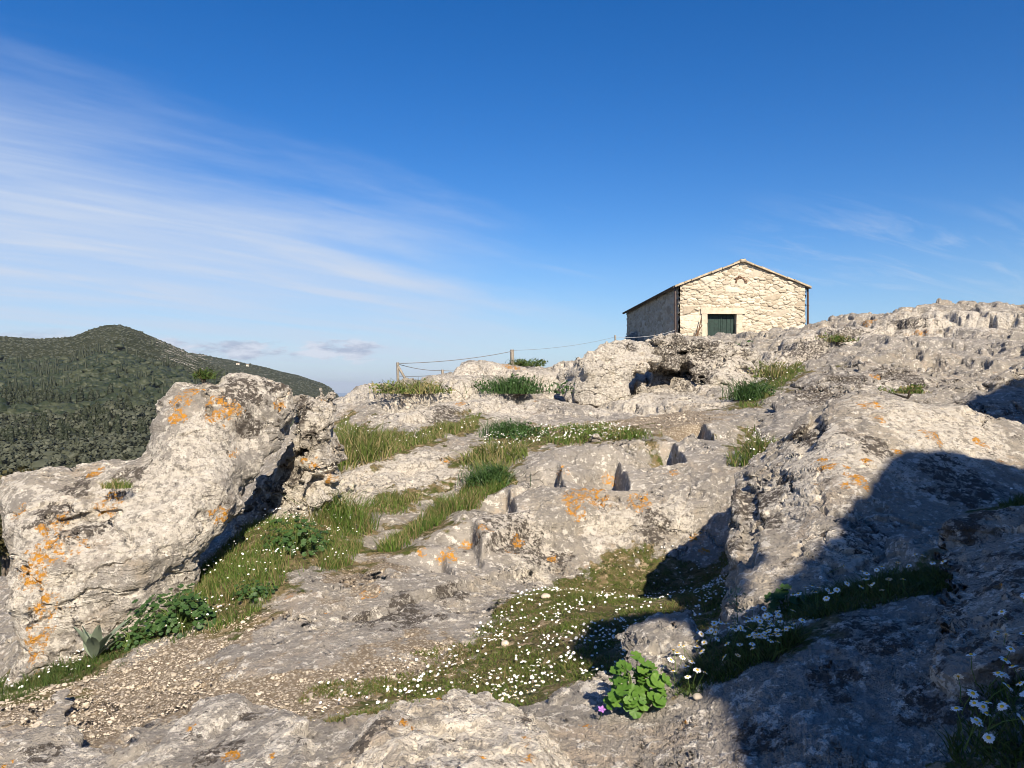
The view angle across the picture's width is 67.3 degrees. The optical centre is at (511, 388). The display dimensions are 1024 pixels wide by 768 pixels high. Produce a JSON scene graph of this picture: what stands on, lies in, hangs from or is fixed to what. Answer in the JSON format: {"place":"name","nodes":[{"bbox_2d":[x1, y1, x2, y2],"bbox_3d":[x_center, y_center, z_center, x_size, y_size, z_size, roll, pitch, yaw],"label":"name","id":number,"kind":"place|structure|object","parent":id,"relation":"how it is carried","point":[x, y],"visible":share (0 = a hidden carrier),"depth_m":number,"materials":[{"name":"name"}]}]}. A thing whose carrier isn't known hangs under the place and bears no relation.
{"place":"outdoors","nodes":[
{"label":"outdoors","id":0,"kind":"place"},
{"bbox_2d":[0,325,337,575],"bbox_3d":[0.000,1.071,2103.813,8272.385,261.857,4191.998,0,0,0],"label":"hills","id":1,"kind":"structure","parent":0,"point":[226,366],"depth_m":1325.44,"materials":[{"name":"plant"}]},
{"bbox_2d":[0,412,16,420],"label":"olive tree","id":2,"kind":"object","parent":1,"relation":"on","point":[3,416],"visible":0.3,"depth_m":471.63,"materials":[{"name":"green plant"}]},
{"bbox_2d":[0,446,17,455],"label":"olive tree","id":3,"kind":"object","parent":1,"relation":"on","point":[9,449],"visible":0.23,"depth_m":349.80,"materials":[{"name":"green plant"}]},
{"bbox_2d":[5,389,12,405],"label":"cypress tree","id":4,"kind":"object","parent":1,"relation":"on","point":[9,396],"visible":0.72,"depth_m":533.32,"materials":[{"name":"green plant"}]},
{"bbox_2d":[5,425,14,443],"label":"cypress tree","id":5,"kind":"object","parent":1,"relation":"on","point":[10,429],"visible":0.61,"depth_m":386.60,"materials":[{"name":"green plant"}]},
{"bbox_2d":[2,462,21,472],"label":"olive tree","id":6,"kind":"object","parent":1,"relation":"on","point":[14,467],"visible":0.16,"depth_m":324.73,"materials":[{"name":"green plant"}]},
{"bbox_2d":[1,453,23,464],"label":"olive tree","id":7,"kind":"object","parent":1,"relation":"on","point":[4,458],"visible":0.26,"depth_m":333.93,"materials":[{"name":"green plant"}]},
{"bbox_2d":[0,442,34,454],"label":"olive tree","id":8,"kind":"object","parent":1,"relation":"on","point":[28,445],"visible":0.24,"depth_m":359.46,"materials":[{"name":"green plant"}]},
{"bbox_2d":[19,427,26,439],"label":"cypress tree","id":9,"kind":"object","parent":1,"relation":"on","point":[22,432],"visible":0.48,"depth_m":412.18,"materials":[{"name":"green plant"}]},
{"bbox_2d":[10,438,56,447],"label":"olive tree","id":10,"kind":"object","parent":1,"relation":"on","point":[37,443],"visible":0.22,"depth_m":372.71,"materials":[{"name":"green plant"}]},
{"bbox_2d":[21,409,51,418],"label":"olive tree","id":11,"kind":"object","parent":1,"relation":"on","point":[29,413],"visible":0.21,"depth_m":485.69,"materials":[{"name":"green plant"}]},
{"bbox_2d":[34,416,42,428],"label":"cypress tree","id":12,"kind":"object","parent":1,"relation":"on","point":[39,422],"visible":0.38,"depth_m":432.31,"materials":[{"name":"green plant"}]},
{"bbox_2d":[17,447,63,459],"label":"olive tree","id":13,"kind":"object","parent":1,"relation":"on","point":[47,451],"visible":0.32,"depth_m":342.63,"materials":[{"name":"green plant"}]},
{"bbox_2d":[16,453,66,468],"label":"olive tree","id":14,"kind":"object","parent":1,"relation":"on","point":[42,462],"visible":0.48,"depth_m":328.31,"materials":[{"name":"green plant"}]},
{"bbox_2d":[35,430,69,440],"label":"olive tree","id":15,"kind":"object","parent":1,"relation":"on","point":[43,435],"visible":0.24,"depth_m":399.28,"materials":[{"name":"green plant"}]},
{"bbox_2d":[53,391,61,402],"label":"cypress tree","id":16,"kind":"object","parent":1,"relation":"on","point":[57,399],"visible":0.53,"depth_m":518.64,"materials":[{"name":"green plant"}]},
{"bbox_2d":[48,412,70,422],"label":"olive tree","id":17,"kind":"object","parent":1,"relation":"on","point":[54,418],"visible":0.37,"depth_m":465.09,"materials":[{"name":"green plant"}]},
{"bbox_2d":[54,419,65,441],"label":"cypress tree","id":18,"kind":"object","parent":1,"relation":"on","point":[59,429],"visible":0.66,"depth_m":398.80,"materials":[{"name":"green plant"}]},
{"bbox_2d":[52,442,96,462],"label":"olive tree","id":19,"kind":"object","parent":1,"relation":"on","point":[73,454],"visible":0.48,"depth_m":345.86,"materials":[{"name":"green plant"}]},
{"bbox_2d":[69,418,86,435],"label":"olive tree","id":20,"kind":"object","parent":1,"relation":"on","point":[78,424],"visible":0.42,"depth_m":440.87,"materials":[{"name":"green plant"}]},
{"bbox_2d":[65,438,91,449],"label":"olive tree","id":21,"kind":"object","parent":1,"relation":"on","point":[75,442],"visible":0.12,"depth_m":362.86,"materials":[{"name":"green plant"}]},
{"bbox_2d":[76,386,84,403],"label":"cypress tree","id":22,"kind":"object","parent":1,"relation":"on","point":[80,395],"visible":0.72,"depth_m":534.49,"materials":[{"name":"green plant"}]},
{"bbox_2d":[65,456,95,467],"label":"olive tree","id":23,"kind":"object","parent":1,"relation":"on","point":[87,460],"visible":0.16,"depth_m":331.67,"materials":[{"name":"green plant"}]},
{"bbox_2d":[61,437,102,449],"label":"olive tree","id":24,"kind":"object","parent":1,"relation":"on","point":[92,441],"visible":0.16,"depth_m":364.46,"materials":[{"name":"green plant"}]},
{"bbox_2d":[79,406,88,421],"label":"cypress tree","id":25,"kind":"object","parent":1,"relation":"on","point":[84,413],"visible":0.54,"depth_m":459.58,"materials":[{"name":"green plant"}]},
{"bbox_2d":[87,389,94,400],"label":"cypress tree","id":26,"kind":"object","parent":1,"relation":"on","point":[90,396],"visible":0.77,"depth_m":538.69,"materials":[{"name":"green plant"}]},
{"bbox_2d":[84,428,104,437],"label":"olive tree","id":27,"kind":"object","parent":1,"relation":"on","point":[96,433],"visible":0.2,"depth_m":410.93,"materials":[{"name":"green plant"}]},
{"bbox_2d":[94,440,110,451],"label":"olive tree","id":28,"kind":"object","parent":1,"relation":"on","point":[103,444],"visible":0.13,"depth_m":361.95,"materials":[{"name":"green plant"}]},
{"bbox_2d":[87,446,119,457],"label":"olive tree","id":29,"kind":"object","parent":1,"relation":"on","point":[94,452],"visible":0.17,"depth_m":345.93,"materials":[{"name":"green plant"}]},
{"bbox_2d":[92,451,119,461],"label":"olive tree","id":30,"kind":"object","parent":1,"relation":"on","point":[112,456],"visible":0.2,"depth_m":339.36,"materials":[{"name":"green plant"}]},
{"bbox_2d":[102,399,124,412],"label":"olive tree","id":31,"kind":"object","parent":1,"relation":"on","point":[111,405],"visible":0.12,"depth_m":485.63,"materials":[{"name":"green plant"}]},
{"bbox_2d":[107,440,121,449],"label":"olive tree","id":32,"kind":"object","parent":1,"relation":"on","point":[113,444],"visible":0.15,"depth_m":359.66,"materials":[{"name":"green plant"}]},
{"bbox_2d":[113,414,122,434],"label":"cypress tree","id":33,"kind":"object","parent":1,"relation":"on","point":[117,423],"visible":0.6,"depth_m":415.95,"materials":[{"name":"green plant"}]},
{"bbox_2d":[116,393,123,408],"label":"cypress tree","id":34,"kind":"object","parent":1,"relation":"on","point":[119,399],"visible":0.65,"depth_m":481.22,"materials":[{"name":"green plant"}]},
{"bbox_2d":[103,444,145,457],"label":"olive tree","id":35,"kind":"object","parent":1,"relation":"on","point":[124,447],"visible":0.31,"depth_m":344.59,"materials":[{"name":"green plant"}]},
{"bbox_2d":[112,407,145,416],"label":"olive tree","id":36,"kind":"object","parent":1,"relation":"on","point":[137,413],"visible":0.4,"depth_m":462.24,"materials":[{"name":"green plant"}]},
{"bbox_2d":[115,433,142,443],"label":"olive tree","id":37,"kind":"object","parent":1,"relation":"on","point":[124,438],"visible":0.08,"depth_m":375.78,"materials":[{"name":"green plant"}]},
{"bbox_2d":[113,441,146,453],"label":"olive tree","id":38,"kind":"object","parent":1,"relation":"on","point":[132,444],"visible":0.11,"depth_m":358.10,"materials":[{"name":"green plant"}]},
{"bbox_2d":[122,419,137,430],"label":"olive tree","id":39,"kind":"object","parent":1,"relation":"on","point":[133,423],"visible":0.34,"depth_m":430.32,"materials":[{"name":"green plant"}]},
{"bbox_2d":[115,436,147,444],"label":"olive tree","id":40,"kind":"object","parent":1,"relation":"on","point":[139,439],"visible":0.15,"depth_m":366.27,"materials":[{"name":"green plant"}]},
{"bbox_2d":[116,431,149,438],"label":"olive tree","id":41,"kind":"object","parent":1,"relation":"on","point":[146,435],"visible":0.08,"depth_m":398.53,"materials":[{"name":"green plant"}]},
{"bbox_2d":[130,406,155,417],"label":"olive tree","id":42,"kind":"object","parent":1,"relation":"on","point":[147,412],"visible":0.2,"depth_m":476.13,"materials":[{"name":"green plant"}]},
{"bbox_2d":[140,420,146,433],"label":"cypress tree","id":43,"kind":"object","parent":1,"relation":"on","point":[143,427],"visible":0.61,"depth_m":418.61,"materials":[{"name":"green plant"}]},
{"bbox_2d":[0,342,293,463],"bbox_3d":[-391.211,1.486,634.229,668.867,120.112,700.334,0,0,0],"label":"woodland","id":44,"kind":"object","parent":1,"relation":"on","point":[120,371],"visible":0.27,"depth_m":684.34,"materials":[{"name":"plant"}]},
{"bbox_2d":[0,324,338,415],"bbox_3d":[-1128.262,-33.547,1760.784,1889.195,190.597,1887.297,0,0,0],"label":"scrub","id":45,"kind":"object","parent":1,"relation":"on","point":[26,340],"visible":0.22,"depth_m":1316.72,"materials":[{"name":"plant"}]},
{"bbox_2d":[0,411,721,739],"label":"gravel","id":46,"kind":"structure","parent":0,"point":[121,704],"depth_m":3.77,"materials":[{"name":"gravel"}]},
{"bbox_2d":[371,462,508,552],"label":"grass","id":47,"kind":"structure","parent":0,"point":[473,499],"depth_m":7.17,"materials":[{"name":"plant"}]},
{"bbox_2d":[0,298,1023,767],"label":"terrain","id":48,"kind":"structure","parent":0,"point":[854,688],"depth_m":4.92,"materials":[{"name":"stone"}]},
{"bbox_2d":[0,466,36,575],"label":"bush","id":49,"kind":"object","parent":48,"relation":"on","point":[5,559],"visible":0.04,"depth_m":18.98,"materials":[{"name":"green plant"}]},
{"bbox_2d":[37,688,73,726],"bbox_3d":[-2.167,1.552,3.578,0.224,0.158,0.411,0,0,-23],"label":"rock","id":50,"kind":"object","parent":48,"relation":"on","point":[55,715],"visible":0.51,"depth_m":3.56,"materials":[{"name":"stone"}]},
{"bbox_2d":[74,619,129,658],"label":"mullein plant","id":51,"kind":"object","parent":48,"relation":"on","point":[94,642],"visible":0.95,"depth_m":4.50,"materials":[{"name":"green plant"}]},
{"bbox_2d":[0,606,240,700],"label":"grass patch","id":52,"kind":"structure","parent":48,"relation":"on","point":[56,673],"depth_m":4.42,"materials":[{"name":"plant"}]},
{"bbox_2d":[107,622,162,651],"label":"mallow plant","id":53,"kind":"object","parent":48,"relation":"on","point":[133,641],"visible":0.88,"depth_m":4.59,"materials":[{"name":"green plant"}]},
{"bbox_2d":[0,372,296,686],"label":"boulder","id":54,"kind":"object","parent":48,"relation":"on","point":[87,552],"visible":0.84,"depth_m":5.18,"materials":[{"name":"stone"}]},
{"bbox_2d":[95,477,135,488],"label":"grass tuft","id":55,"kind":"object","parent":54,"relation":"on","point":[113,484],"visible":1,"depth_m":5.13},
{"bbox_2d":[191,367,224,382],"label":"shrub","id":56,"kind":"object","parent":54,"relation":"on","point":[203,375],"visible":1,"depth_m":6.07,"materials":[{"name":"green plant"}]},
{"bbox_2d":[0,693,318,767],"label":"foreground rock","id":57,"kind":"object","parent":48,"relation":"on","point":[261,736],"visible":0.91,"depth_m":2.77,"materials":[{"name":"stone"}]},
{"bbox_2d":[124,583,218,638],"bbox_3d":[-2.078,1.352,4.735,0.595,0.298,0.414,0,0,0],"label":"mallow plant","id":58,"kind":"object","parent":48,"relation":"on","point":[176,608],"visible":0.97,"depth_m":4.65,"materials":[{"name":"green plant"}]},
{"bbox_2d":[232,578,277,600],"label":"mallow plant","id":59,"kind":"object","parent":48,"relation":"on","point":[256,590],"visible":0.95,"depth_m":4.88,"materials":[{"name":"green plant"}]},
{"bbox_2d":[171,502,365,635],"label":"grass patch","id":60,"kind":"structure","parent":48,"relation":"on","point":[334,559],"depth_m":5.59,"materials":[{"name":"plant"}]},
{"bbox_2d":[231,388,346,535],"bbox_3d":[-2.104,0.775,7.151,1.155,1.568,1.264,0,0,0],"label":"weathered rock","id":61,"kind":"object","parent":48,"relation":"on","point":[313,455],"visible":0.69,"depth_m":6.89,"materials":[{"name":"stone"}]},
{"bbox_2d":[260,512,333,556],"bbox_3d":[-1.653,1.088,5.789,0.561,0.326,0.470,0,0,0],"label":"mallow plant","id":62,"kind":"object","parent":48,"relation":"on","point":[295,536],"visible":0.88,"depth_m":5.75,"materials":[{"name":"green plant"}]},
{"bbox_2d":[284,482,396,534],"bbox_3d":[-1.505,1.036,6.860,0.932,0.505,0.995,0,0,30],"label":"grass tuft","id":63,"kind":"object","parent":48,"relation":"on","point":[362,518],"visible":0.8,"depth_m":6.74,"materials":[{"name":"plant"}]},
{"bbox_2d":[334,419,408,471],"bbox_3d":[-1.875,0.692,8.893,1.444,0.742,1.297,0,0,32],"label":"grass tuft","id":64,"kind":"object","parent":48,"relation":"on","point":[374,446],"visible":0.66,"depth_m":8.75,"materials":[{"name":"plant"}]},
{"bbox_2d":[359,493,408,514],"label":"grass tuft","id":65,"kind":"object","parent":48,"relation":"on","point":[384,505],"visible":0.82,"depth_m":7.47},
{"bbox_2d":[294,644,513,722],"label":"fringe turf","id":66,"kind":"structure","parent":48,"relation":"on","point":[355,694],"depth_m":3.44,"materials":[{"name":"plant"}]},
{"bbox_2d":[333,412,481,508],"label":"hollow grass","id":67,"kind":"structure","parent":48,"relation":"on","point":[452,427],"depth_m":9.60,"materials":[{"name":"plant"}]},
{"bbox_2d":[369,377,473,396],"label":"grass tuft","id":68,"kind":"object","parent":48,"relation":"on","point":[401,387],"visible":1,"depth_m":12.47,"materials":[{"name":"green plant"}]},
{"bbox_2d":[326,688,571,767],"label":"foreground rock","id":69,"kind":"object","parent":48,"relation":"on","point":[456,728],"visible":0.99,"depth_m":2.05,"materials":[{"name":"stone"}]},
{"bbox_2d":[450,435,531,471],"bbox_3d":[-0.205,0.721,8.682,0.857,0.407,0.807,0,0,-43],"label":"grass tuft","id":70,"kind":"object","parent":48,"relation":"on","point":[501,452],"visible":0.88,"depth_m":8.65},
{"bbox_2d":[457,459,535,487],"bbox_3d":[-0.123,0.896,8.029,0.996,0.333,0.857,0,0,0],"label":"shrub","id":71,"kind":"object","parent":48,"relation":"on","point":[485,476],"visible":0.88,"depth_m":7.93,"materials":[{"name":"green plant"}]},
{"bbox_2d":[473,415,548,439],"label":"shrub","id":72,"kind":"object","parent":48,"relation":"on","point":[505,429],"visible":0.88,"depth_m":9.76,"materials":[{"name":"green plant"}]},
{"bbox_2d":[3,360,1021,705],"bbox_3d":[0.607,0.682,9.780,7.231,2.509,13.511,0,0,14],"label":"daisy drift","id":73,"kind":"object","parent":48,"relation":"on","point":[511,606],"visible":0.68,"depth_m":4.13,"materials":[{"name":"white plant"}]},
{"bbox_2d":[463,372,577,397],"bbox_3d":[0.062,-0.066,13.384,1.958,0.451,1.866,0,0,-26],"label":"shrub","id":74,"kind":"object","parent":48,"relation":"on","point":[512,385],"visible":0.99,"depth_m":13.29,"materials":[{"name":"green plant"}]},
{"bbox_2d":[505,358,547,366],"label":"shrub","id":75,"kind":"object","parent":48,"relation":"on","point":[524,362],"visible":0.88,"depth_m":18.36,"materials":[{"name":"green plant"}]},
{"bbox_2d":[396,331,671,380],"bbox_3d":[2.639,-1.036,23.084,1.318,2.781,18.304,0,0,30],"label":"wire fence","id":76,"kind":"object","parent":48,"relation":"on","point":[398,368],"visible":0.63,"depth_m":16.96,"materials":[{"name":"grey wood"}]},
{"bbox_2d":[400,548,727,706],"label":"meadow turf","id":77,"kind":"structure","parent":48,"relation":"on","point":[588,595],"depth_m":4.08,"materials":[{"name":"plant"}]},
{"bbox_2d":[540,422,619,433],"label":"shrub","id":78,"kind":"object","parent":48,"relation":"on","point":[569,429],"visible":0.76,"depth_m":10.20,"materials":[{"name":"green plant"}]},
{"bbox_2d":[590,433,601,441],"bbox_3d":[0.985,0.593,9.073,0.165,0.116,0.157,0,0,0],"label":"stone","id":79,"kind":"object","parent":48,"relation":"on","point":[596,437],"visible":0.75,"depth_m":9.02,"materials":[{"name":"stone"}]},
{"bbox_2d":[556,339,661,405],"bbox_3d":[1.866,-0.233,14.897,2.027,1.554,2.215,0,0,0],"label":"boulder","id":80,"kind":"object","parent":48,"relation":"on","point":[606,372],"visible":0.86,"depth_m":14.24,"materials":[{"name":"stone"}]},
{"bbox_2d":[578,425,670,439],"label":"grass","id":81,"kind":"structure","parent":48,"relation":"on","point":[627,434],"depth_m":9.02,"materials":[{"name":"green plant"}]},
{"bbox_2d":[548,609,704,705],"bbox_3d":[0.400,1.057,2.699,0.575,0.401,0.764,0,0,0],"label":"rock","id":82,"kind":"object","parent":48,"relation":"on","point":[656,638],"visible":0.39,"depth_m":2.75,"materials":[{"name":"stone"}]},
{"bbox_2d":[603,651,671,718],"bbox_3d":[0.392,0.929,2.432,0.215,0.189,0.186,0,0,0],"label":"mallow plant","id":83,"kind":"object","parent":48,"relation":"on","point":[635,700],"visible":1,"depth_m":2.38,"materials":[{"name":"green plant"}]},
{"bbox_2d":[483,360,806,451],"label":"path grass","id":84,"kind":"structure","parent":48,"relation":"on","point":[581,437],"depth_m":9.79,"materials":[{"name":"plant"}]},
{"bbox_2d":[632,332,760,395],"bbox_3d":[3.899,-0.315,15.658,2.696,1.655,3.226,0,0,19],"label":"rock overhang","id":85,"kind":"object","parent":48,"relation":"on","point":[707,360],"visible":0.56,"depth_m":15.43,"materials":[{"name":"stone"}]},
{"bbox_2d":[622,259,811,339],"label":"chapel","id":86,"kind":"structure","parent":48,"relation":"on","point":[740,296],"depth_m":31.11,"materials":[{"name":"beige stone"}]},
{"bbox_2d":[707,314,734,335],"bbox_3d":[8.456,-2.025,31.241,1.230,2.050,0.085,0,0,-3],"label":"door","id":87,"kind":"structure","parent":86,"relation":"in","point":[716,323],"depth_m":31.22,"materials":[{"name":"green paint"}]},
{"bbox_2d":[725,586,745,633],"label":"weed stalk","id":88,"kind":"object","parent":48,"relation":"on","point":[736,603],"visible":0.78,"depth_m":2.95,"materials":[{"name":"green plant"}]},
{"bbox_2d":[700,375,784,399],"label":"shrub","id":89,"kind":"object","parent":48,"relation":"on","point":[749,391],"visible":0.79,"depth_m":12.09,"materials":[{"name":"green plant"}]},
{"bbox_2d":[721,434,778,466],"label":"grass tuft","id":90,"kind":"object","parent":48,"relation":"on","point":[760,447],"visible":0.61,"depth_m":7.38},
{"bbox_2d":[737,357,797,377],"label":"shrub","id":91,"kind":"object","parent":48,"relation":"on","point":[773,371],"visible":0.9,"depth_m":13.76,"materials":[{"name":"green plant"}]},
{"bbox_2d":[764,583,808,614],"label":"mallow plant","id":92,"kind":"object","parent":48,"relation":"on","point":[777,596],"visible":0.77,"depth_m":3.05,"materials":[{"name":"green plant"}]},
{"bbox_2d":[814,332,859,344],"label":"shrub","id":93,"kind":"object","parent":48,"relation":"on","point":[837,338],"visible":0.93,"depth_m":16.79,"materials":[{"name":"green plant"}]},
{"bbox_2d":[658,487,1023,767],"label":"grass","id":94,"kind":"structure","parent":48,"relation":"on","point":[916,580],"depth_m":2.53,"materials":[{"name":"plant"}]},
{"bbox_2d":[984,712,1023,731],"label":"daisy","id":95,"kind":"object","parent":94,"relation":"on","point":[1020,716],"visible":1,"depth_m":1.63,"materials":[{"name":"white plant"}]},
{"bbox_2d":[752,360,987,441],"bbox_3d":[4.639,0.412,9.771,2.519,1.684,4.532,0,0,33],"label":"rock","id":96,"kind":"object","parent":48,"relation":"on","point":[790,408],"visible":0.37,"depth_m":10.19,"materials":[{"name":"stone"}]},
{"bbox_2d":[719,393,1023,627],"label":"rock","id":97,"kind":"object","parent":48,"relation":"on","point":[852,483],"visible":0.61,"depth_m":4.22,"materials":[{"name":"stone"}]},
{"bbox_2d":[878,383,934,398],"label":"shrub","id":98,"kind":"object","parent":48,"relation":"on","point":[909,390],"visible":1,"depth_m":8.54,"materials":[{"name":"green plant"}]},
{"bbox_2d":[953,673,963,702],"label":"daisy","id":99,"kind":"object","parent":48,"relation":"on","point":[958,676],"visible":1,"depth_m":1.82,"materials":[{"name":"white plant"}]},
{"bbox_2d":[961,689,978,713],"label":"daisy","id":100,"kind":"object","parent":48,"relation":"on","point":[973,693],"visible":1,"depth_m":1.72,"materials":[{"name":"white plant"}]},
{"bbox_2d":[929,505,1023,698],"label":"rock","id":101,"kind":"object","parent":48,"relation":"on","point":[983,556],"visible":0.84,"depth_m":2.31,"materials":[{"name":"stone"}]},
{"bbox_2d":[973,702,988,723],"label":"daisy","id":102,"kind":"object","parent":48,"relation":"on","point":[982,706],"visible":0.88,"depth_m":1.74,"materials":[{"name":"white plant"}]},
{"bbox_2d":[952,368,1023,423],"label":"rock","id":103,"kind":"object","parent":48,"relation":"on","point":[1003,396],"visible":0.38,"depth_m":8.26,"materials":[{"name":"stone"}]},
{"bbox_2d":[982,732,994,754],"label":"daisy","id":104,"kind":"object","parent":48,"relation":"on","point":[987,738],"visible":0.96,"depth_m":1.66,"materials":[{"name":"white plant"}]},
{"bbox_2d":[988,656,1010,686],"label":"daisy","id":105,"kind":"object","parent":48,"relation":"on","point":[1004,659],"visible":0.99,"depth_m":1.82,"materials":[{"name":"white plant"}]},
{"bbox_2d":[997,702,1017,731],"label":"daisy","id":106,"kind":"object","parent":48,"relation":"on","point":[1001,706],"visible":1,"depth_m":1.66,"materials":[{"name":"white plant"}]},
{"bbox_2d":[0,0,1023,392],"label":"sky","id":107,"kind":"structure","parent":0,"point":[335,194],"materials":[{"name":"blue"}]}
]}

